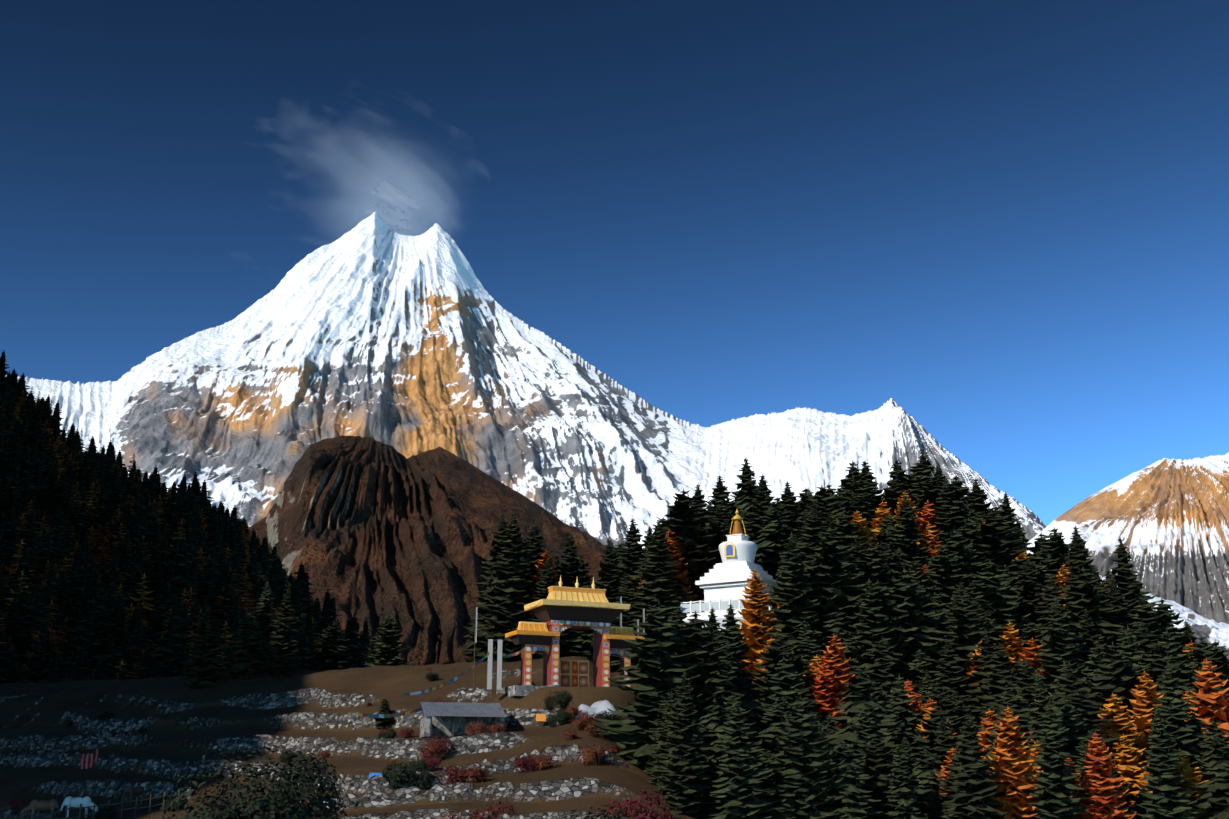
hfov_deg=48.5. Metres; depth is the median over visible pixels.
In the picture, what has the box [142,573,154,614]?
fir tree
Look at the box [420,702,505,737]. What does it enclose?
tin roof shed
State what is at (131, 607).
larch tree
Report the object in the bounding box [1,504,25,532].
fir tree
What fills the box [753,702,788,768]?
fir tree
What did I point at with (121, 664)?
larch tree
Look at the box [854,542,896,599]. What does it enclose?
fir tree
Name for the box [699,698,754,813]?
fir tree
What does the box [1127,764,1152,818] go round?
larch tree
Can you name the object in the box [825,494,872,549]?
fir tree
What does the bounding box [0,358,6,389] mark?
fir tree
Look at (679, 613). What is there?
fir tree
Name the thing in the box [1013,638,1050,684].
larch tree
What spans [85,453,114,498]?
fir tree
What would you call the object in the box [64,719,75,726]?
field shrub
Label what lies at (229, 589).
fir tree
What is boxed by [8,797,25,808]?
field shrub
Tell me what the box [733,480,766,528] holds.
fir tree
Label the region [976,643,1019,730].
fir tree
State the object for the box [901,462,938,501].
fir tree
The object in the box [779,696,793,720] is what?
fir tree
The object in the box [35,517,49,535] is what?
larch tree
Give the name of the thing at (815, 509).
fir tree
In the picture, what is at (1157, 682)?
fir tree
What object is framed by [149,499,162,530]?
larch tree
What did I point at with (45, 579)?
larch tree
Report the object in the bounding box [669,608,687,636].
fir tree
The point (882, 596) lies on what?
fir tree
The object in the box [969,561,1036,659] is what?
fir tree
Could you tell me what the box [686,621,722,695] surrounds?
fir tree
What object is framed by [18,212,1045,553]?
mountain range
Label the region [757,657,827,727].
fir tree
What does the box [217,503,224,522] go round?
fir tree
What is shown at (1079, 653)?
fir tree
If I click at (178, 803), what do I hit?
field shrub
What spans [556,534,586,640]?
fir tree
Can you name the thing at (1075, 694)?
fir tree
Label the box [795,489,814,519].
fir tree
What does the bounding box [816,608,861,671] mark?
fir tree
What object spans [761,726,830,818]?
fir tree
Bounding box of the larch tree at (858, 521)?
[850,511,878,550]
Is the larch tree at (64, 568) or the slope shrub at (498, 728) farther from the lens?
the larch tree at (64, 568)
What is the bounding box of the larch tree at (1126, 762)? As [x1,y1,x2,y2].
[1112,734,1144,810]
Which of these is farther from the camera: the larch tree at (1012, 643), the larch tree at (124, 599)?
the larch tree at (124, 599)
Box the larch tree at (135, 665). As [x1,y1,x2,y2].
[128,650,143,678]
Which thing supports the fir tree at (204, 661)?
on the terrain
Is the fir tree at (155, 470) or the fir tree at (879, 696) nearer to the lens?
the fir tree at (879, 696)
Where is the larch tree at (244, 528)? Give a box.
[241,518,250,546]
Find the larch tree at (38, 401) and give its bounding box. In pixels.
[35,391,41,412]
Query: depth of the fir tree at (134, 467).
395.13 m
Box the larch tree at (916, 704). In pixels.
[904,686,924,727]
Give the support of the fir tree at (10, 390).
on the hill
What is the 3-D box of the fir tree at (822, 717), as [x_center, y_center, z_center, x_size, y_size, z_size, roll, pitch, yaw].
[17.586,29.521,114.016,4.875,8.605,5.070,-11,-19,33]
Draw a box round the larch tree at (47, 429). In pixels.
[42,420,53,437]
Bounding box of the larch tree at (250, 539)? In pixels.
[245,527,260,552]
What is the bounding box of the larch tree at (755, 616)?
[736,570,780,682]
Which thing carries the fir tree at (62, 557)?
on the hill
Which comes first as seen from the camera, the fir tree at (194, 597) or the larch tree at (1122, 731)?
the larch tree at (1122, 731)
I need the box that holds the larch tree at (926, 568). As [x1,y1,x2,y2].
[921,564,933,594]
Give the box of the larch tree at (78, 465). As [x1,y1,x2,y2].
[76,451,86,491]
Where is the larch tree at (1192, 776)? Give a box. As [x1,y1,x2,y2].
[1174,748,1211,818]
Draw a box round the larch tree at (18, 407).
[14,397,23,422]
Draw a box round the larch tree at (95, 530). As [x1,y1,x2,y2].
[88,511,102,545]
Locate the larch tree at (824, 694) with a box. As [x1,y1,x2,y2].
[810,661,846,727]
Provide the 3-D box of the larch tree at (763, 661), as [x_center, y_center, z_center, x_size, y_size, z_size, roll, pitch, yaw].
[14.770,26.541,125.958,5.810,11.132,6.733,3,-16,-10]
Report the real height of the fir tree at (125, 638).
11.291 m
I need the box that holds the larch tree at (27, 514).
[20,499,38,531]
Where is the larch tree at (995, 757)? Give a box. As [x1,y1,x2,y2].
[988,747,1029,818]
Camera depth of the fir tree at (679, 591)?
149.14 m
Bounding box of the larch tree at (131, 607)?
[124,603,134,627]
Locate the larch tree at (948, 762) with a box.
[936,746,955,793]
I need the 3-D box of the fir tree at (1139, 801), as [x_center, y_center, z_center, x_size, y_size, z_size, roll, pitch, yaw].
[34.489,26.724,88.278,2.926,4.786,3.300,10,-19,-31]
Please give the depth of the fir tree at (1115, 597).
142.31 m
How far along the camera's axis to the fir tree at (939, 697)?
117.44 m
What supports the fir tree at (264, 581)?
on the hill
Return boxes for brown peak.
[1026,452,1228,623]
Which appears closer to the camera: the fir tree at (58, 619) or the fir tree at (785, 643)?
the fir tree at (785, 643)
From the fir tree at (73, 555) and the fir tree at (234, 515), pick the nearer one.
the fir tree at (73, 555)
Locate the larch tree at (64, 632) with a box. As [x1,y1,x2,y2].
[55,618,70,650]
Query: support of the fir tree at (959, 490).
on the terrain
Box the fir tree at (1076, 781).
[1040,758,1091,818]
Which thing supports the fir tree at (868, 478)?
on the terrain
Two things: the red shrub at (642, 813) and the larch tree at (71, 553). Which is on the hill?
the larch tree at (71, 553)
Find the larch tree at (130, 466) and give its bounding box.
[127,453,138,480]
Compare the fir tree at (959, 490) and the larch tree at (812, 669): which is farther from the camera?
the fir tree at (959, 490)
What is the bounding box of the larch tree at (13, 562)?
[4,548,29,582]
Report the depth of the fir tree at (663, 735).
92.73 m
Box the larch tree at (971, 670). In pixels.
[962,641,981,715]
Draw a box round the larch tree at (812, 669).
[803,655,821,709]
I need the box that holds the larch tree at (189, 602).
[183,587,200,620]
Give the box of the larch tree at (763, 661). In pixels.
[751,638,774,698]
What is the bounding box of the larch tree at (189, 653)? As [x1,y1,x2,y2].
[187,632,192,660]
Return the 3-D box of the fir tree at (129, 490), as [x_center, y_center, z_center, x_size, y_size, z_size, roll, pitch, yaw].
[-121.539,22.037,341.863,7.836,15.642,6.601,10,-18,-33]
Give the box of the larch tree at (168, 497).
[164,487,171,504]
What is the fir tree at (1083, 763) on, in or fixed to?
on the terrain
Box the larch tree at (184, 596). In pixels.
[179,589,187,613]
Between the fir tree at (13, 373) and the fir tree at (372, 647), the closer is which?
the fir tree at (372, 647)
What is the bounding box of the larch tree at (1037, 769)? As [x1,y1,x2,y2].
[1025,741,1043,817]
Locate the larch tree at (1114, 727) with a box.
[1094,692,1146,790]
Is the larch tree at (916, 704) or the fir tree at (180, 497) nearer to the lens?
the larch tree at (916, 704)
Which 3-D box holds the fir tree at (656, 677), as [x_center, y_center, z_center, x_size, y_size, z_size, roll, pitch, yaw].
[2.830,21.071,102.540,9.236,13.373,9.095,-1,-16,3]
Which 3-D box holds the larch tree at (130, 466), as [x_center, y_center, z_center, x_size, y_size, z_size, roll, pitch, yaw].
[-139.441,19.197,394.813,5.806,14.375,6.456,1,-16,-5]
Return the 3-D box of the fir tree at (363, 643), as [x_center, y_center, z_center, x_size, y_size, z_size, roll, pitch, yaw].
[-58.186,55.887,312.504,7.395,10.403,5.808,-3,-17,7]
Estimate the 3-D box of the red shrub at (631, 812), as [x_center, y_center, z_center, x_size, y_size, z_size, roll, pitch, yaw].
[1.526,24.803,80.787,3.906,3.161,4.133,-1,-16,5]
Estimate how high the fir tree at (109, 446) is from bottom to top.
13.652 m
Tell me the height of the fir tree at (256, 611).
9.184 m
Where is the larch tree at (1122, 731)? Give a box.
[1093,708,1145,765]
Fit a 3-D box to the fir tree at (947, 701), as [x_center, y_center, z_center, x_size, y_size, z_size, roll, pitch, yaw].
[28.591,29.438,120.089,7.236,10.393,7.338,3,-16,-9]
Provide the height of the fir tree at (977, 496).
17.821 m
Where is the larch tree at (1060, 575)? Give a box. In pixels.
[1055,564,1071,589]
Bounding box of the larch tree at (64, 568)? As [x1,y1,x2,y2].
[61,557,74,590]
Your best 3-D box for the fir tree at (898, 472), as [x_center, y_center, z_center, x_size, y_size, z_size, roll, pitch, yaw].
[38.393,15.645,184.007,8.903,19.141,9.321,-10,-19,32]
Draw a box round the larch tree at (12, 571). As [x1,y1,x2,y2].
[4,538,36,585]
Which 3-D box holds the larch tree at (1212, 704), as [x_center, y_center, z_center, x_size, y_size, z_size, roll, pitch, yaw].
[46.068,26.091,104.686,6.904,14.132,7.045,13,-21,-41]
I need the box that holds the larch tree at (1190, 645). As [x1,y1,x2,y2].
[1182,640,1195,669]
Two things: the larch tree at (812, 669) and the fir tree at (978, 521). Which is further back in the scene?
the fir tree at (978, 521)
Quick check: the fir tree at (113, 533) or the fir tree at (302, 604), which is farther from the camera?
the fir tree at (113, 533)
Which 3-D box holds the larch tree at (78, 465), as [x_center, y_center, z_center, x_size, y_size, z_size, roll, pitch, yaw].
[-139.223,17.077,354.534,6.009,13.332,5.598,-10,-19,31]
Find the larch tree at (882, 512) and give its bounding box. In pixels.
[870,502,898,538]
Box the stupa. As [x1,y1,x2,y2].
[680,509,778,629]
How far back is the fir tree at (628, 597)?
147.58 m
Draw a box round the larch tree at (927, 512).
[917,500,942,544]
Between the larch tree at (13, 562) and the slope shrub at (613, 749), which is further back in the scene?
the larch tree at (13, 562)
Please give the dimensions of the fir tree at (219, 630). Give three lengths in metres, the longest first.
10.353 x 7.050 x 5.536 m
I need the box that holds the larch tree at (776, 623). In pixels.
[770,602,815,638]
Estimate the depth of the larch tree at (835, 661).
123.35 m
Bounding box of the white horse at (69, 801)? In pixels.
[60,796,98,817]
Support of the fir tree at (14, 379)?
on the hill
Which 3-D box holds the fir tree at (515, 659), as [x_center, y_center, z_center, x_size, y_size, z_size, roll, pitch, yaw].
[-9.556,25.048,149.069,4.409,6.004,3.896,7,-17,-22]
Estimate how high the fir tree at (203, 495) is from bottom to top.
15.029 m
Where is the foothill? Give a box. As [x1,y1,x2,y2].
[249,435,612,665]
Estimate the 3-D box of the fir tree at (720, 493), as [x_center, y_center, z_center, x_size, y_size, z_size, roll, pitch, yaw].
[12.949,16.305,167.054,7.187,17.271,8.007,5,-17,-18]
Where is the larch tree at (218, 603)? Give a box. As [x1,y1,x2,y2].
[213,565,244,626]
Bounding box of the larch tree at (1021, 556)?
[1013,549,1033,569]
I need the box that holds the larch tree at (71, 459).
[60,453,77,474]
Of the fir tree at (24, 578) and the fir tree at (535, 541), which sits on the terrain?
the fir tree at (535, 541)
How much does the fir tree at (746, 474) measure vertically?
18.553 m
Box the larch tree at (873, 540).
[867,533,877,544]
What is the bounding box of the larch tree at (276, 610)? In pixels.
[274,608,280,630]
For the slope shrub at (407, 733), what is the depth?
114.01 m
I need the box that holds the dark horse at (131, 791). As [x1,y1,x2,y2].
[121,786,144,805]
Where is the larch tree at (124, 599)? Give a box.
[115,584,129,628]
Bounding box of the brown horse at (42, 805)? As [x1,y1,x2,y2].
[19,799,59,818]
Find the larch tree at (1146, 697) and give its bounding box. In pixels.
[1126,670,1164,766]
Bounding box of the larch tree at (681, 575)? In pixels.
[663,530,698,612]
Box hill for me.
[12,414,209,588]
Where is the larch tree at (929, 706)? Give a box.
[915,699,955,734]
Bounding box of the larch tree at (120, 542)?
[109,523,131,566]
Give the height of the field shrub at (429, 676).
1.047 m
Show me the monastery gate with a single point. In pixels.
(558, 610)
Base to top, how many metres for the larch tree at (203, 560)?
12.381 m
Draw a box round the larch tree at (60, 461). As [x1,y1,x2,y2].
[53,438,65,478]
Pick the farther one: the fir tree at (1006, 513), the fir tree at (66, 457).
the fir tree at (66, 457)
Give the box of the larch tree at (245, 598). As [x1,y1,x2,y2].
[237,571,257,615]
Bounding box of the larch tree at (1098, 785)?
[1075,731,1135,818]
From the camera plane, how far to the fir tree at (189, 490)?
368.75 m
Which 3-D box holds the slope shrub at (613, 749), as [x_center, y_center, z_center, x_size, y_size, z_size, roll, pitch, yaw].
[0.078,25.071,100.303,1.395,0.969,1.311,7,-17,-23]
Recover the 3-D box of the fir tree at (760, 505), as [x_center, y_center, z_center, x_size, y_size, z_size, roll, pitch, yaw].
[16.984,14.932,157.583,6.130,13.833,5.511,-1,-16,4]
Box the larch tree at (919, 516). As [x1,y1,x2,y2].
[915,512,922,532]
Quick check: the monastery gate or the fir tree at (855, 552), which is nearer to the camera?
the monastery gate
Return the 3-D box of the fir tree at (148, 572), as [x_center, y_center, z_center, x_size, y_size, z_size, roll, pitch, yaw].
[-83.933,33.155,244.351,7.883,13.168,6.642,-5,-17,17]
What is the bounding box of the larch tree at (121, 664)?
[114,657,129,679]
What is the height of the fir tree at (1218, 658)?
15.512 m
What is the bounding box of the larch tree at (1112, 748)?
[1095,723,1134,810]
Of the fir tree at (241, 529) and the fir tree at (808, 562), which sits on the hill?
the fir tree at (241, 529)
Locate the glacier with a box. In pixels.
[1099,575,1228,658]
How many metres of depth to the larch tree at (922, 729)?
106.08 m
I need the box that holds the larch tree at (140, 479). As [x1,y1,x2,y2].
[135,471,144,491]
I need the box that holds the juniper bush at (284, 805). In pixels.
[149,743,358,818]
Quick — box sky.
[0,0,1228,526]
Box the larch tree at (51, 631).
[25,600,64,666]
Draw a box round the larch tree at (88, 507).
[83,484,96,532]
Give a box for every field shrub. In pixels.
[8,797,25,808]
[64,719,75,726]
[95,708,115,720]
[136,726,149,734]
[163,796,188,811]
[278,750,296,762]
[320,750,331,757]
[378,728,396,739]
[425,672,438,681]
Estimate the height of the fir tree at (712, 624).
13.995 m
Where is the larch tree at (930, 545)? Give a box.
[918,522,941,568]
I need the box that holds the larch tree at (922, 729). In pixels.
[916,711,930,751]
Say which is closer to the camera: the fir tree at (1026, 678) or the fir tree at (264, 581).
the fir tree at (1026, 678)
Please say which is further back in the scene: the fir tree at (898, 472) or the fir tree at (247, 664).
the fir tree at (898, 472)
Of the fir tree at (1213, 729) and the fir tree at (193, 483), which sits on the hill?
the fir tree at (193, 483)
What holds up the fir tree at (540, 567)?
on the terrain
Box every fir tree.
[0,352,9,389]
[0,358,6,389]
[0,371,17,404]
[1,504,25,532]
[2,536,22,589]
[3,569,33,613]
[3,576,15,614]
[5,592,19,621]
[6,508,43,561]
[7,385,18,413]
[7,545,35,598]
[11,369,15,380]
[11,375,19,399]
[12,373,21,395]
[14,392,35,430]
[14,600,52,674]
[18,372,29,400]
[19,389,27,405]
[19,533,46,594]
[23,614,60,682]
[28,496,39,521]
[31,395,37,419]
[31,398,52,432]
[36,397,51,415]
[42,405,54,434]
[47,605,64,646]
[50,579,75,634]
[51,401,66,443]
[52,414,66,448]
[52,467,87,511]
[53,544,69,577]
[54,608,83,660]
[58,453,68,479]
[60,428,68,448]
[62,451,78,472]
[66,422,75,446]
[66,438,72,457]
[67,438,85,461]
[67,540,78,574]
[68,428,84,464]
[77,586,120,664]
[79,465,101,508]
[84,436,97,454]
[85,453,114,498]
[87,484,112,542]
[89,451,99,472]
[91,536,106,564]
[92,447,96,462]
[95,455,116,499]
[99,446,107,461]
[100,509,117,547]
[100,521,131,561]
[102,636,125,679]
[105,440,115,457]
[106,512,131,555]
[107,444,116,466]
[109,500,131,538]
[111,450,124,476]
[114,469,137,508]
[117,604,158,659]
[118,465,128,487]
[118,629,129,672]
[124,566,153,629]
[128,460,136,475]
[133,645,152,678]
[134,560,157,607]
[135,467,142,484]
[138,471,146,493]
[139,476,149,494]
[141,557,153,582]
[142,471,158,502]
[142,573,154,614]
[145,465,160,480]
[151,595,191,674]
[155,472,165,501]
[155,601,193,660]
[157,496,171,522]
[157,580,175,634]
[157,599,190,645]
[160,489,184,552]
[160,492,166,512]
[161,481,170,500]
[165,486,188,536]
[168,481,176,495]
[173,473,190,497]
[177,555,207,605]
[179,606,229,688]
[181,581,193,608]
[182,487,189,506]
[184,519,209,553]
[185,599,200,654]
[187,482,192,500]
[187,590,203,616]
[190,472,201,493]
[193,480,200,501]
[196,480,214,512]
[196,497,205,530]
[196,508,207,542]
[201,496,211,520]
[206,505,218,524]
[211,568,241,622]
[214,619,228,660]
[216,562,240,612]
[216,594,239,625]
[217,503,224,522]
[218,612,270,679]
[219,507,229,527]
[220,614,232,651]
[223,505,245,543]
[223,523,240,567]
[223,614,238,648]
[225,620,241,653]
[226,608,243,638]
[233,518,247,547]
[233,568,244,604]
[237,541,249,574]
[239,550,263,612]
[240,561,249,582]
[242,523,249,542]
[246,530,258,556]
[248,577,277,616]
[251,605,270,671]
[255,581,277,671]
[257,534,274,564]
[263,590,304,678]
[264,557,283,603]
[268,577,282,611]
[270,545,282,567]
[276,556,287,585]
[278,584,286,611]
[286,573,304,603]
[289,577,306,640]
[293,562,314,605]
[296,615,321,662]
[296,627,314,669]
[298,581,305,625]
[300,570,320,613]
[302,600,326,642]
[305,622,352,670]
[311,612,320,642]
[314,597,321,620]
[319,589,338,623]
[321,607,331,633]
[327,594,342,627]
[339,633,350,666]
[343,612,366,667]
[344,617,350,638]
[346,655,355,668]
[354,650,365,667]
[358,618,374,650]
[358,632,372,663]
[364,615,412,666]
[367,637,376,666]
[372,698,393,728]
[461,621,477,662]
[462,589,487,661]
[463,512,513,659]
[464,561,520,661]
[479,513,535,661]
[511,537,542,660]
[514,613,534,660]
[525,527,532,552]
[526,522,545,568]
[528,549,564,658]
[529,559,570,659]
[553,553,561,579]
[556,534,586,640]
[559,629,578,657]
[568,585,592,662]
[577,552,592,587]
[581,540,622,670]
[588,602,711,774]
[594,544,624,580]
[610,573,640,667]
[616,519,644,591]
[629,545,692,634]
[630,521,684,631]
[633,545,649,592]
[638,488,718,613]
[639,526,652,563]
[643,692,677,787]
[647,690,676,795]
[652,517,666,530]
[652,610,764,755]
[656,670,712,815]
[665,704,722,810]
[666,758,707,812]
[668,607,686,620]
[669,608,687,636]
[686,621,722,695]
[690,484,710,543]
[698,532,719,567]
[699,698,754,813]
[700,694,763,775]
[700,702,776,818]
[703,606,725,677]
[705,475,734,526]
[706,734,759,817]
[708,496,742,540]
[708,503,725,562]
[714,639,740,689]
[715,511,733,563]
[718,675,741,723]
[720,602,756,699]
[729,668,767,762]
[730,459,756,509]
[732,657,762,699]
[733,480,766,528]
[739,510,753,535]
[742,483,770,566]
[748,633,813,706]
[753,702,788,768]
[754,504,787,578]
[756,474,778,510]
[756,506,801,552]
[756,702,770,739]
[756,750,780,808]
[757,634,806,692]
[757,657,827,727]
[757,740,783,767]
[758,696,845,818]
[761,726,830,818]
[762,532,825,673]
[764,777,779,813]
[765,545,802,630]
[772,497,782,510]
[776,481,803,535]
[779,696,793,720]
[788,650,815,709]
[794,621,824,678]
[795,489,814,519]
[796,486,837,524]
[796,509,809,524]
[796,510,824,564]
[796,511,825,540]
[799,501,824,539]
[799,687,824,720]
[801,554,822,630]
[803,527,867,665]
[809,722,829,741]
[812,485,840,507]
[812,712,833,807]
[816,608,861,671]
[818,721,837,752]
[819,713,826,725]
[820,712,841,745]
[822,510,835,532]
[822,740,882,818]
[824,510,868,561]
[824,667,902,776]
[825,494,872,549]
[834,485,843,497]
[838,460,875,527]
[840,659,853,674]
[843,475,878,535]
[843,535,862,571]
[844,560,865,614]
[845,580,902,685]
[847,580,935,683]
[847,706,892,788]
[848,597,862,664]
[849,492,871,537]
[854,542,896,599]
[854,733,919,818]
[858,461,892,520]
[863,637,920,703]
[869,680,889,734]
[872,527,896,555]
[875,541,904,579]
[877,514,896,533]
[877,675,922,750]
[882,458,915,505]
[882,478,918,523]
[882,562,893,582]
[883,692,894,737]
[883,744,925,818]
[884,569,970,692]
[886,525,894,537]
[887,723,904,761]
[889,495,929,573]
[891,547,911,578]
[891,721,920,763]
[892,736,918,800]
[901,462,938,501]
[901,649,940,699]
[906,742,918,775]
[907,563,941,604]
[908,449,940,501]
[909,501,918,532]
[910,584,959,675]
[910,704,959,765]
[910,748,951,818]
[913,478,942,523]
[919,672,933,707]
[919,682,964,741]
[921,556,933,569]
[922,544,976,612]
[922,687,957,718]
[928,591,948,619]
[928,593,1005,704]
[929,530,986,600]
[930,478,965,549]
[930,718,956,787]
[932,463,947,488]
[932,653,943,679]
[933,614,953,657]
[934,639,980,721]
[935,755,961,818]
[938,588,985,629]
[942,476,971,515]
[943,715,1015,818]
[944,502,973,537]
[946,741,962,808]
[947,594,958,631]
[949,692,977,722]
[950,517,985,573]
[951,704,981,735]
[957,582,968,597]
[965,511,1042,608]
[965,628,996,731]
[966,477,994,522]
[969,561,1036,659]
[971,512,982,543]
[975,547,989,580]
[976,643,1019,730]
[977,705,1000,737]
[983,715,1025,812]
[985,681,1034,766]
[989,617,1018,658]
[992,507,1017,518]
[997,491,1029,559]
[1001,565,1022,622]
[1002,559,1037,616]
[1002,659,1037,715]
[1011,659,1022,685]
[1014,558,1044,638]
[1014,659,1050,694]
[1016,520,1035,561]
[1019,618,1046,652]
[1020,574,1077,652]
[1020,614,1038,642]
[1022,673,1075,812]
[1027,698,1088,818]
[1029,532,1049,552]
[1030,548,1061,582]
[1033,562,1067,597]
[1035,528,1072,575]
[1035,597,1090,700]
[1040,758,1091,818]
[1041,603,1092,692]
[1051,661,1093,734]
[1052,661,1122,760]
[1057,697,1091,765]
[1059,568,1129,649]
[1060,532,1107,594]
[1066,525,1102,582]
[1070,740,1086,789]
[1075,608,1105,677]
[1075,731,1122,818]
[1081,640,1106,711]
[1083,688,1106,718]
[1085,643,1106,693]
[1086,641,1143,744]
[1090,567,1108,618]
[1100,577,1135,651]
[1103,569,1111,588]
[1106,537,1154,629]
[1111,766,1136,809]
[1116,627,1126,653]
[1117,793,1132,818]
[1119,624,1161,755]
[1124,658,1158,685]
[1129,786,1152,818]
[1130,592,1170,647]
[1130,622,1179,667]
[1132,580,1156,611]
[1132,627,1184,685]
[1137,706,1198,818]
[1140,641,1197,697]
[1148,663,1205,790]
[1151,597,1194,660]
[1154,672,1180,698]
[1159,631,1199,679]
[1180,622,1195,647]
[1181,670,1228,720]
[1185,712,1208,767]
[1187,635,1213,669]
[1187,664,1197,695]
[1190,735,1228,818]
[1193,641,1228,696]
[1195,721,1228,812]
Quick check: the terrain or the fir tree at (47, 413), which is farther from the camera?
the fir tree at (47, 413)
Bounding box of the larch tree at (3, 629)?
[0,618,6,643]
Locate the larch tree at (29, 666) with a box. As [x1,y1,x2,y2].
[25,633,39,672]
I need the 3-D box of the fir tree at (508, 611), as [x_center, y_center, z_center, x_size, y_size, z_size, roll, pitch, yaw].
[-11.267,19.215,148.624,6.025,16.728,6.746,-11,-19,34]
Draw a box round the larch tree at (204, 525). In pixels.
[199,508,211,548]
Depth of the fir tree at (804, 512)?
177.06 m
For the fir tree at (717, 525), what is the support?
on the terrain
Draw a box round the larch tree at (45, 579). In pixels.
[34,559,51,589]
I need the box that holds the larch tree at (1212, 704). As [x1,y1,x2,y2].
[1189,658,1228,739]
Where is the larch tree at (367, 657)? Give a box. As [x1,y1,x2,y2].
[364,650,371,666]
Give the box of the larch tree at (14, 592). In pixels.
[5,570,29,614]
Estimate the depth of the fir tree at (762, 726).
109.71 m
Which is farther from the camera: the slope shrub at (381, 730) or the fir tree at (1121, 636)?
the fir tree at (1121, 636)
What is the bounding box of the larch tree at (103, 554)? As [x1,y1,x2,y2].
[92,536,111,571]
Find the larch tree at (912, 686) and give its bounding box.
[884,678,923,707]
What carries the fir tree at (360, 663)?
on the hill
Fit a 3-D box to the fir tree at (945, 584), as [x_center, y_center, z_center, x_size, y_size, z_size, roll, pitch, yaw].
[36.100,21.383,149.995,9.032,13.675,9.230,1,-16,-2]
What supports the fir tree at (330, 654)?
on the terrain
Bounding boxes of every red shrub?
[441,809,477,818]
[465,800,524,818]
[601,784,681,818]
[619,802,661,818]
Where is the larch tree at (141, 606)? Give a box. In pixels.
[124,573,156,630]
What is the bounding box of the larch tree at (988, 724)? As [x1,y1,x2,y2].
[977,709,997,763]
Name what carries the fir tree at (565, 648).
on the terrain
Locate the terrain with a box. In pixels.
[0,631,775,818]
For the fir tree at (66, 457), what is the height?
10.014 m
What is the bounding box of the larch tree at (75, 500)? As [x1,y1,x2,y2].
[64,481,85,510]
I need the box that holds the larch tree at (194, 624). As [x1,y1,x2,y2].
[187,608,202,652]
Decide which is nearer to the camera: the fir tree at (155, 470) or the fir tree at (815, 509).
the fir tree at (815, 509)
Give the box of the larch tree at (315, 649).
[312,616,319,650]
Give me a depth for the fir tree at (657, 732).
96.56 m
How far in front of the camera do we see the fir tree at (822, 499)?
164.30 m
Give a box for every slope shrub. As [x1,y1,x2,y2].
[378,726,393,737]
[381,759,431,789]
[399,727,413,737]
[403,758,430,771]
[418,746,440,759]
[419,733,453,758]
[421,756,444,771]
[441,762,470,784]
[464,719,491,734]
[465,763,491,783]
[486,722,509,732]
[511,754,539,772]
[530,751,554,769]
[543,690,573,709]
[546,710,572,727]
[561,727,578,740]
[563,704,580,720]
[570,717,586,730]
[576,742,609,765]
[579,710,599,726]
[582,718,608,737]
[597,711,621,727]
[607,745,622,755]
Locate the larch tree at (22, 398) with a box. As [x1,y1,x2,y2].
[13,390,25,412]
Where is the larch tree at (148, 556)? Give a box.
[140,535,154,571]
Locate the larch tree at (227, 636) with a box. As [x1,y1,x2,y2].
[221,620,232,660]
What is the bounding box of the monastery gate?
[496,576,644,696]
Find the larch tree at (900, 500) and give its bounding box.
[893,492,919,525]
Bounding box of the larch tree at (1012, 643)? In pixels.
[996,621,1026,680]
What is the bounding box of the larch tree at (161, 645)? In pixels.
[151,635,164,662]
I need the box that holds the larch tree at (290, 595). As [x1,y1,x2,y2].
[280,581,305,632]
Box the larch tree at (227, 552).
[225,547,230,560]
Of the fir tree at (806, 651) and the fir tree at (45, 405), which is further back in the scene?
the fir tree at (45, 405)
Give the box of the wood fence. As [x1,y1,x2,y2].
[0,790,179,818]
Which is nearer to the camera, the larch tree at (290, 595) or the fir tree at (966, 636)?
the fir tree at (966, 636)
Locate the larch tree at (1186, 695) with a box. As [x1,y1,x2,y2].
[1183,691,1193,712]
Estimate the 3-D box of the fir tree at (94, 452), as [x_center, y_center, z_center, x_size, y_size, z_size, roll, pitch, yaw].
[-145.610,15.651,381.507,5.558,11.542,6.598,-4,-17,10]
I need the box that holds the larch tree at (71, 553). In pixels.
[57,542,82,578]
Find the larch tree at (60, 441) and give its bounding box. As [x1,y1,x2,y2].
[54,432,65,449]
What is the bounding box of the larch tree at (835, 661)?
[809,633,854,726]
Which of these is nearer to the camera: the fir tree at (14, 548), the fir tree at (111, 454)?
the fir tree at (14, 548)
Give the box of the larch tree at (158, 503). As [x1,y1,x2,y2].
[157,494,164,514]
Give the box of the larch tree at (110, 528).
[103,508,122,541]
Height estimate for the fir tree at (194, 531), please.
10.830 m
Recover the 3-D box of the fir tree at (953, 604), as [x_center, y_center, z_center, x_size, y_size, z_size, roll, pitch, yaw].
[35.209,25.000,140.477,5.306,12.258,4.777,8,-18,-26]
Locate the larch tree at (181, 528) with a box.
[169,519,185,559]
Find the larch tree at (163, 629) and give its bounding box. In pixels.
[151,605,172,655]
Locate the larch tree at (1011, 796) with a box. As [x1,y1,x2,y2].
[984,708,1039,818]
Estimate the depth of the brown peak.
2454.48 m
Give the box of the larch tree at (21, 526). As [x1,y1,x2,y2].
[16,513,25,536]
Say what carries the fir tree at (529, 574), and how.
on the terrain
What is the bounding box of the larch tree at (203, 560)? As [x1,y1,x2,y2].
[197,547,208,583]
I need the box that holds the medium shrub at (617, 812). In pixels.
[560,807,632,818]

